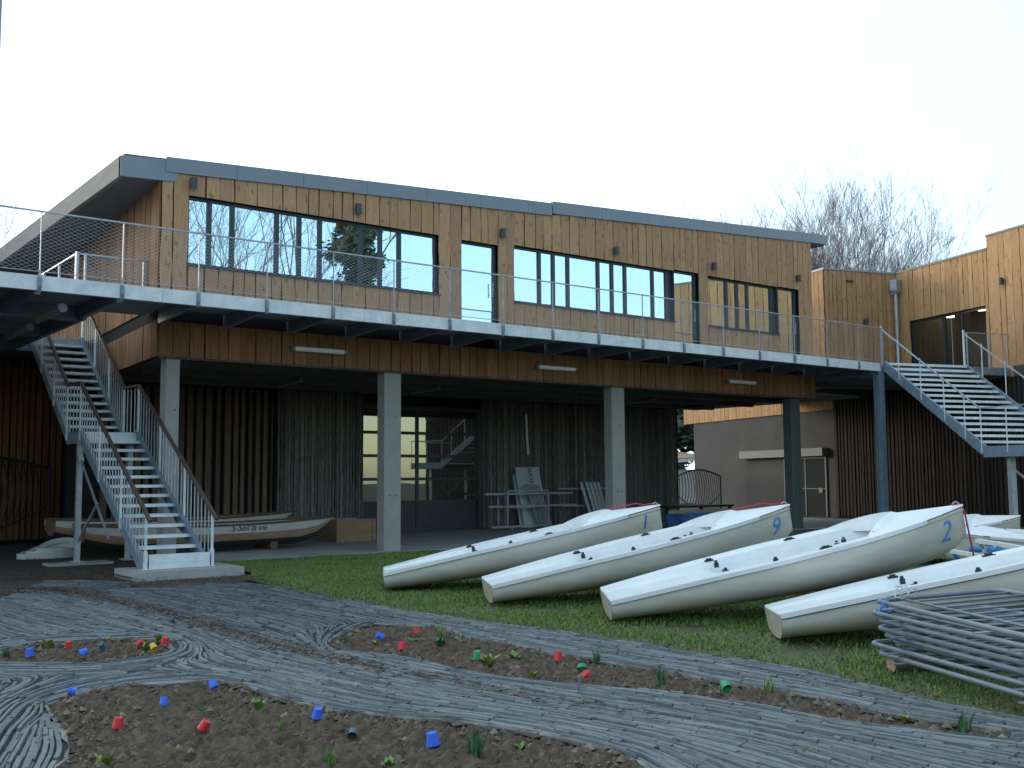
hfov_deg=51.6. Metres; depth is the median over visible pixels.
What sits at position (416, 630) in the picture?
plastic cup
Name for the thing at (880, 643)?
crowd barrier
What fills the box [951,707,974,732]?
seedling
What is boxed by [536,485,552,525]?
steel bar
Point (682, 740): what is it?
slate paving
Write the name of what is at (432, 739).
plastic cup
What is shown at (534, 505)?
steel pole
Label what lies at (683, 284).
glazed door
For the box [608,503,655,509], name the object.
bow rope
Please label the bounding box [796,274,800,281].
wall lamp
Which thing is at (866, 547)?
sailing dinghy spare
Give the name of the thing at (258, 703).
seedling
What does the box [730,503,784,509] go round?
bow rope
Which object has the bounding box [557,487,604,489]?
wall rail
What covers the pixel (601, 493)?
steel ladder
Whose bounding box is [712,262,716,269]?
wall lamp
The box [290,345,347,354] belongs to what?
tube lamp
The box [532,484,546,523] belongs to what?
steel bar
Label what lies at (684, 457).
outbuilding
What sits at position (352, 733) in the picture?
plastic cup
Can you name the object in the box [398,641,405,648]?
plastic cup
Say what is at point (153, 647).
plastic cup
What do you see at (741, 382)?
tube lamp
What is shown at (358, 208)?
wall lamp
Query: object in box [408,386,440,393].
tube lamp
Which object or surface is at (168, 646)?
bed kerb
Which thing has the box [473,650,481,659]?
plastic cup
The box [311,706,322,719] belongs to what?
plastic cup
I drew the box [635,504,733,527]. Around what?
trestle table
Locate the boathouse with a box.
[0,154,858,553]
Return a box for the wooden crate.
[320,518,375,541]
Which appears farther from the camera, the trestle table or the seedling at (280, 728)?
the trestle table
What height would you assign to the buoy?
0.304 m
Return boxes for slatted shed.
[0,356,66,544]
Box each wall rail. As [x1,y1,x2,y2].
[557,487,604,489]
[561,504,602,506]
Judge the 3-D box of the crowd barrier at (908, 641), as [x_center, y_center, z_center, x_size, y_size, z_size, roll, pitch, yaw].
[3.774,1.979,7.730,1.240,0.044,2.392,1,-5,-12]
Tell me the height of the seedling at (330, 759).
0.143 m
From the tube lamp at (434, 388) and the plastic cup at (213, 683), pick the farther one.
the tube lamp at (434, 388)
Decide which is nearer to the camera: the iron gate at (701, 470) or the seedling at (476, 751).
the seedling at (476, 751)
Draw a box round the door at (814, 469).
[784,457,828,516]
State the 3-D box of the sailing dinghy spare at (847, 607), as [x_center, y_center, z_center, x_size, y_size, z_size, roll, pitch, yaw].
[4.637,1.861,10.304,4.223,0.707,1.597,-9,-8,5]
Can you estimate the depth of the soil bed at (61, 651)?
9.65 m
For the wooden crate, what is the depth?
27.32 m
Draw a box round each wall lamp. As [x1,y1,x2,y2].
[190,177,196,188]
[355,203,361,213]
[500,228,505,237]
[613,246,618,254]
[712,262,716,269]
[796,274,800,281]
[998,277,1002,284]
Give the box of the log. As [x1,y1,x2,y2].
[887,653,1012,672]
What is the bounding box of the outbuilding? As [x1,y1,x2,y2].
[678,451,694,503]
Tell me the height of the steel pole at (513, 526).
0.060 m
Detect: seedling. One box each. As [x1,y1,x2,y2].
[2,645,13,656]
[40,639,56,648]
[94,753,116,766]
[138,641,153,650]
[153,634,162,641]
[250,697,266,708]
[275,718,282,730]
[320,745,340,766]
[343,630,351,643]
[381,755,402,765]
[433,637,448,646]
[434,623,445,638]
[463,726,491,757]
[479,653,501,666]
[506,650,522,659]
[514,741,528,749]
[528,671,536,678]
[592,649,600,660]
[655,665,669,686]
[763,673,775,693]
[900,713,910,722]
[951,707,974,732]
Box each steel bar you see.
[525,483,540,526]
[528,484,543,523]
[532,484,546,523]
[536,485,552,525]
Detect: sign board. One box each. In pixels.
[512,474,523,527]
[515,467,544,527]
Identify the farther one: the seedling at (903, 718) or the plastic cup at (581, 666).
the plastic cup at (581, 666)
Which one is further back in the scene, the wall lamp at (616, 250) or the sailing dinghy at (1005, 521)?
the wall lamp at (616, 250)
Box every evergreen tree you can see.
[677,409,693,469]
[677,424,693,466]
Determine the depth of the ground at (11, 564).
20.09 m
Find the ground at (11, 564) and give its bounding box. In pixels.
[0,503,853,596]
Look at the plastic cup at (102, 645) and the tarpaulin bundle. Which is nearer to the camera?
the plastic cup at (102, 645)
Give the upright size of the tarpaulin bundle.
0.528 m
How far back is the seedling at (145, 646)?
9.86 m
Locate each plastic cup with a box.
[25,647,34,656]
[65,640,72,648]
[67,687,76,695]
[79,647,88,656]
[98,641,107,649]
[112,716,123,728]
[135,639,143,646]
[150,642,157,651]
[159,697,168,705]
[161,636,169,645]
[197,718,209,731]
[209,679,218,689]
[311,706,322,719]
[347,727,356,738]
[375,632,384,640]
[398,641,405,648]
[413,626,420,633]
[426,730,440,746]
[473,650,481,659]
[553,651,562,659]
[577,663,586,669]
[582,670,589,678]
[720,679,731,692]
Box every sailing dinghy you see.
[383,502,662,588]
[964,513,1020,528]
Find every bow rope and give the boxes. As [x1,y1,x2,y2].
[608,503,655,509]
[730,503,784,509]
[950,504,974,555]
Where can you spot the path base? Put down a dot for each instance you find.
(176, 646)
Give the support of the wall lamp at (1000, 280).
attached to the annexe building
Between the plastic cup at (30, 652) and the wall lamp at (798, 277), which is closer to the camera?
the plastic cup at (30, 652)
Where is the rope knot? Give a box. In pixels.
[878,599,890,613]
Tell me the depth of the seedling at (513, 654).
9.16 m
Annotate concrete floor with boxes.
[143,518,850,562]
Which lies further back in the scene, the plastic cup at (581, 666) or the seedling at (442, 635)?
the seedling at (442, 635)
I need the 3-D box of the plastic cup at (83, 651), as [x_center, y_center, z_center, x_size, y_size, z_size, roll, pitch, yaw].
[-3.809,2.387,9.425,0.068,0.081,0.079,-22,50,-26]
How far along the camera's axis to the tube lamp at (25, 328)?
20.78 m
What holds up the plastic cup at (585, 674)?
on the soil bed at (503, 662)
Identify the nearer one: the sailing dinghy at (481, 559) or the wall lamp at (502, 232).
the sailing dinghy at (481, 559)
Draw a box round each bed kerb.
[21,638,172,663]
[44,679,650,767]
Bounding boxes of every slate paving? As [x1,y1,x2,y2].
[0,589,1023,767]
[21,580,550,694]
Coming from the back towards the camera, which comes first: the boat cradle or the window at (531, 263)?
the window at (531, 263)
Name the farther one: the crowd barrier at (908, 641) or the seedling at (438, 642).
the seedling at (438, 642)
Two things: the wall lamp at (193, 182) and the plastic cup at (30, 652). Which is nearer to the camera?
the plastic cup at (30, 652)
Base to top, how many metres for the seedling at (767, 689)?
0.150 m
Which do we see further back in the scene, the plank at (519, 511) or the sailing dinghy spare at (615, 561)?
the plank at (519, 511)
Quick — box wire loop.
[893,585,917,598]
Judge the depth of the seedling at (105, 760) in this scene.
5.88 m
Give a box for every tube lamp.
[4,322,33,340]
[33,303,66,323]
[275,378,302,387]
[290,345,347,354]
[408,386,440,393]
[524,412,529,456]
[534,364,577,371]
[624,398,656,404]
[725,379,757,384]
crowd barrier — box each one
[871,605,1023,651]
[871,637,1023,690]
[877,588,1023,638]
[878,614,1023,661]
[878,621,1023,670]
[879,646,1023,703]
[884,628,1023,680]
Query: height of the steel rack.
1.247 m
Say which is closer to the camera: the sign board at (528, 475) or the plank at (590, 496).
the sign board at (528, 475)
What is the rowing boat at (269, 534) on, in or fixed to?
on the concrete floor
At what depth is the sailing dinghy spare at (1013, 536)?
17.43 m
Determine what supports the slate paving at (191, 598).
on the path base
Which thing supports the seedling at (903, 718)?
on the soil bed at (503, 662)
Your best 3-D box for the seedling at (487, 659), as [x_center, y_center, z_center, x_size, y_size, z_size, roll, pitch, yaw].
[-0.192,2.331,8.988,0.204,0.117,0.152,4,-6,-37]
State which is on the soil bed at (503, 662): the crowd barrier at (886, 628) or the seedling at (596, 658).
the seedling at (596, 658)
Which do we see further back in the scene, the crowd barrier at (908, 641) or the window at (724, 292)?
the window at (724, 292)
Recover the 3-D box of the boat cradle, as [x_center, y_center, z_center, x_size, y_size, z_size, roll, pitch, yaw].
[6.220,2.430,13.977,0.809,0.765,1.755,-1,-5,7]
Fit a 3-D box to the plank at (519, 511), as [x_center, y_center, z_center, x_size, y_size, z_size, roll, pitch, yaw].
[0.394,3.803,34.504,0.730,1.720,0.305,4,-6,-37]
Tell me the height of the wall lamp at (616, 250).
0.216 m
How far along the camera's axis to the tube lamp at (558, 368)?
26.52 m
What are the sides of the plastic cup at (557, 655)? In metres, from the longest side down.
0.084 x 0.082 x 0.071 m
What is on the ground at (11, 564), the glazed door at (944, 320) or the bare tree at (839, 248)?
the bare tree at (839, 248)
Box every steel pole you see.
[485,492,538,494]
[488,504,576,507]
[491,525,533,527]
[533,492,572,493]
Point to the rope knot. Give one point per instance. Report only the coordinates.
(883, 607)
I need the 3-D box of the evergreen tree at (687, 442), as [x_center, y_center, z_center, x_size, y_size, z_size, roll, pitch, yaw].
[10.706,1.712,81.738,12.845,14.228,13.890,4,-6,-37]
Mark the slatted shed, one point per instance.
(31, 430)
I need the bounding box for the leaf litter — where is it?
[0,549,1018,767]
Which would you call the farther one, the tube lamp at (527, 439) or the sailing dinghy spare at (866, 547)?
the tube lamp at (527, 439)
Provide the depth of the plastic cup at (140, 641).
9.92 m
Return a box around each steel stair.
[30,315,218,569]
[880,326,1023,514]
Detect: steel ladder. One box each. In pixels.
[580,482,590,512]
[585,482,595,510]
[589,482,599,510]
[593,482,602,509]
[597,482,604,508]
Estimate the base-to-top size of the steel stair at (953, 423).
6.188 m
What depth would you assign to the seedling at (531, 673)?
8.42 m
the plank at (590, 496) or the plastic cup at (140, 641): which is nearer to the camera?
the plastic cup at (140, 641)
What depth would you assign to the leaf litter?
9.81 m
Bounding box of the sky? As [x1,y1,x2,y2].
[0,0,1023,469]
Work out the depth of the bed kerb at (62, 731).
6.90 m
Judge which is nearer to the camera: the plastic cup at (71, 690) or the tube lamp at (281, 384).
the plastic cup at (71, 690)
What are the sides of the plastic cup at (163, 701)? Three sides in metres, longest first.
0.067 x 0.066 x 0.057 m
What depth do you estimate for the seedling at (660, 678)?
7.96 m
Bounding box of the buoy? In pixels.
[787,591,815,598]
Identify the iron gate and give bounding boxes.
[0,456,50,541]
[678,469,721,509]
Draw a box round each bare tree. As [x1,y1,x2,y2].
[0,172,33,246]
[674,142,1005,272]
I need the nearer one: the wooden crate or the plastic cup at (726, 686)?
the plastic cup at (726, 686)
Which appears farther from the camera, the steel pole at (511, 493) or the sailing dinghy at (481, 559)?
the steel pole at (511, 493)
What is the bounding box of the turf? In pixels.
[245,526,1023,716]
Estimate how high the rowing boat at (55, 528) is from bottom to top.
0.824 m
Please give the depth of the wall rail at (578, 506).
35.97 m
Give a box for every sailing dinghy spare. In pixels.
[481,501,792,602]
[600,501,966,619]
[764,546,1023,637]
[945,525,1023,559]
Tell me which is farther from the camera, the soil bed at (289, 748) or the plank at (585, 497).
the plank at (585, 497)
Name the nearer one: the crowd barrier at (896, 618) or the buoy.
the crowd barrier at (896, 618)
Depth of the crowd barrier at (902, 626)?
7.92 m
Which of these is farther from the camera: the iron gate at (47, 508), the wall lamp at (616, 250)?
the wall lamp at (616, 250)
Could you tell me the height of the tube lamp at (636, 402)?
0.174 m
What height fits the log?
0.141 m
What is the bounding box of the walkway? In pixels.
[0,205,1009,512]
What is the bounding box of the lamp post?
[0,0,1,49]
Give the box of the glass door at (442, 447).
[363,404,482,532]
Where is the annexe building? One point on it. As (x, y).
(933, 460)
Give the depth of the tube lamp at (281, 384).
26.62 m
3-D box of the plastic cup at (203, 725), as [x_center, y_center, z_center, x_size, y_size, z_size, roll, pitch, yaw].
[-1.911,2.119,6.583,0.071,0.060,0.069,28,0,-44]
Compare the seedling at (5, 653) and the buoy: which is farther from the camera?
the buoy
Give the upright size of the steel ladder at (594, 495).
1.439 m
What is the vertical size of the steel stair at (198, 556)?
6.061 m
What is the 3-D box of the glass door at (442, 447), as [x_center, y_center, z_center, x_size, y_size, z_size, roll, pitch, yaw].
[-2.767,2.600,32.591,4.480,3.820,0.200,4,-6,-37]
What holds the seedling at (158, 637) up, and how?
on the soil bed at (61, 651)
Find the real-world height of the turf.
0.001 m
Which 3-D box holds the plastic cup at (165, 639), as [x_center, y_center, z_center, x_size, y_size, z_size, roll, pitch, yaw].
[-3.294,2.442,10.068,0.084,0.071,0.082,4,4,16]
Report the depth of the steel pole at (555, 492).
34.63 m
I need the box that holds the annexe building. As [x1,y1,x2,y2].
[684,224,1023,525]
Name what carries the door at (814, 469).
in the annexe building
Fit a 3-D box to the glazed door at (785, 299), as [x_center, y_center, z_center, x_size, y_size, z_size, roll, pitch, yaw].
[8.465,-1.766,32.630,1.034,2.404,0.170,4,-6,-37]
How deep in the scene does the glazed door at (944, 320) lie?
36.60 m
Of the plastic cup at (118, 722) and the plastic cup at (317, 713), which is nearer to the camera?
the plastic cup at (118, 722)
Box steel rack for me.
[496,490,549,529]
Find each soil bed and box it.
[3,637,167,662]
[49,680,638,767]
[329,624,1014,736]
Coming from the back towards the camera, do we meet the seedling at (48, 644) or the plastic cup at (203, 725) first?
the seedling at (48, 644)
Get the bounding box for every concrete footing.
[42,560,112,566]
[114,562,243,581]
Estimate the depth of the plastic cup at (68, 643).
9.73 m
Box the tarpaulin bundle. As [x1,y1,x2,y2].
[666,512,714,527]
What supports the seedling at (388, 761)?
on the soil bed at (289, 748)
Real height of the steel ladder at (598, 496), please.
1.437 m
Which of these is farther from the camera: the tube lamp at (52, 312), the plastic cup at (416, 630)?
the tube lamp at (52, 312)
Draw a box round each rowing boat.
[44,510,294,538]
[72,515,335,553]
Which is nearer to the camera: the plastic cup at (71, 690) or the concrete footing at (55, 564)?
the plastic cup at (71, 690)
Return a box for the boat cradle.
[950,539,1021,559]
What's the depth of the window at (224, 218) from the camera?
22.85 m
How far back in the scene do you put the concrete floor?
25.98 m
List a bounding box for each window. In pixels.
[187,195,440,295]
[514,245,676,321]
[708,276,780,335]
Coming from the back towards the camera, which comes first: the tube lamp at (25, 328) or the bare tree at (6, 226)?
the bare tree at (6, 226)
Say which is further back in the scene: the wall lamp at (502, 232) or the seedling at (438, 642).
the wall lamp at (502, 232)
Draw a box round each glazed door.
[461,240,497,322]
[671,270,699,343]
[775,286,799,353]
[912,306,985,364]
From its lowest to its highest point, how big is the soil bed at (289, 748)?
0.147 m
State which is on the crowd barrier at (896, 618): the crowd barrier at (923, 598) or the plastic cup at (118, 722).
the crowd barrier at (923, 598)
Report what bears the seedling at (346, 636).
on the soil bed at (503, 662)
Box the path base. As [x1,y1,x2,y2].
[0,581,1016,767]
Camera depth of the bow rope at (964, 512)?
12.12 m
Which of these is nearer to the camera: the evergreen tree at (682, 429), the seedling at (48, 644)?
the seedling at (48, 644)
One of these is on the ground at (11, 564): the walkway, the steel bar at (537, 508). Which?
the walkway
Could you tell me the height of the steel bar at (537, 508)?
1.395 m
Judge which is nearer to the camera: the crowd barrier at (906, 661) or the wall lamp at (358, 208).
the crowd barrier at (906, 661)
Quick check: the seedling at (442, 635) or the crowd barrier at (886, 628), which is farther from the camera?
the seedling at (442, 635)
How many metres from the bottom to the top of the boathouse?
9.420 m
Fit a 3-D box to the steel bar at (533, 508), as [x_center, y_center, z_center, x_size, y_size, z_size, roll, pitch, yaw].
[0.679,3.920,34.259,0.552,1.415,0.050,1,-5,-18]
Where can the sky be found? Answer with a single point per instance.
(643, 106)
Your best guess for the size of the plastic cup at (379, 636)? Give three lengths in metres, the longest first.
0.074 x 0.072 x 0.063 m
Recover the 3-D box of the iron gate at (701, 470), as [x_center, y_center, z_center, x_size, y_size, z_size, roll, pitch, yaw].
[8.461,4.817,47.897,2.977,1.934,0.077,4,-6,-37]
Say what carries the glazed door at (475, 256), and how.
in the boathouse
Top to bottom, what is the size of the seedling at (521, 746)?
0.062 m

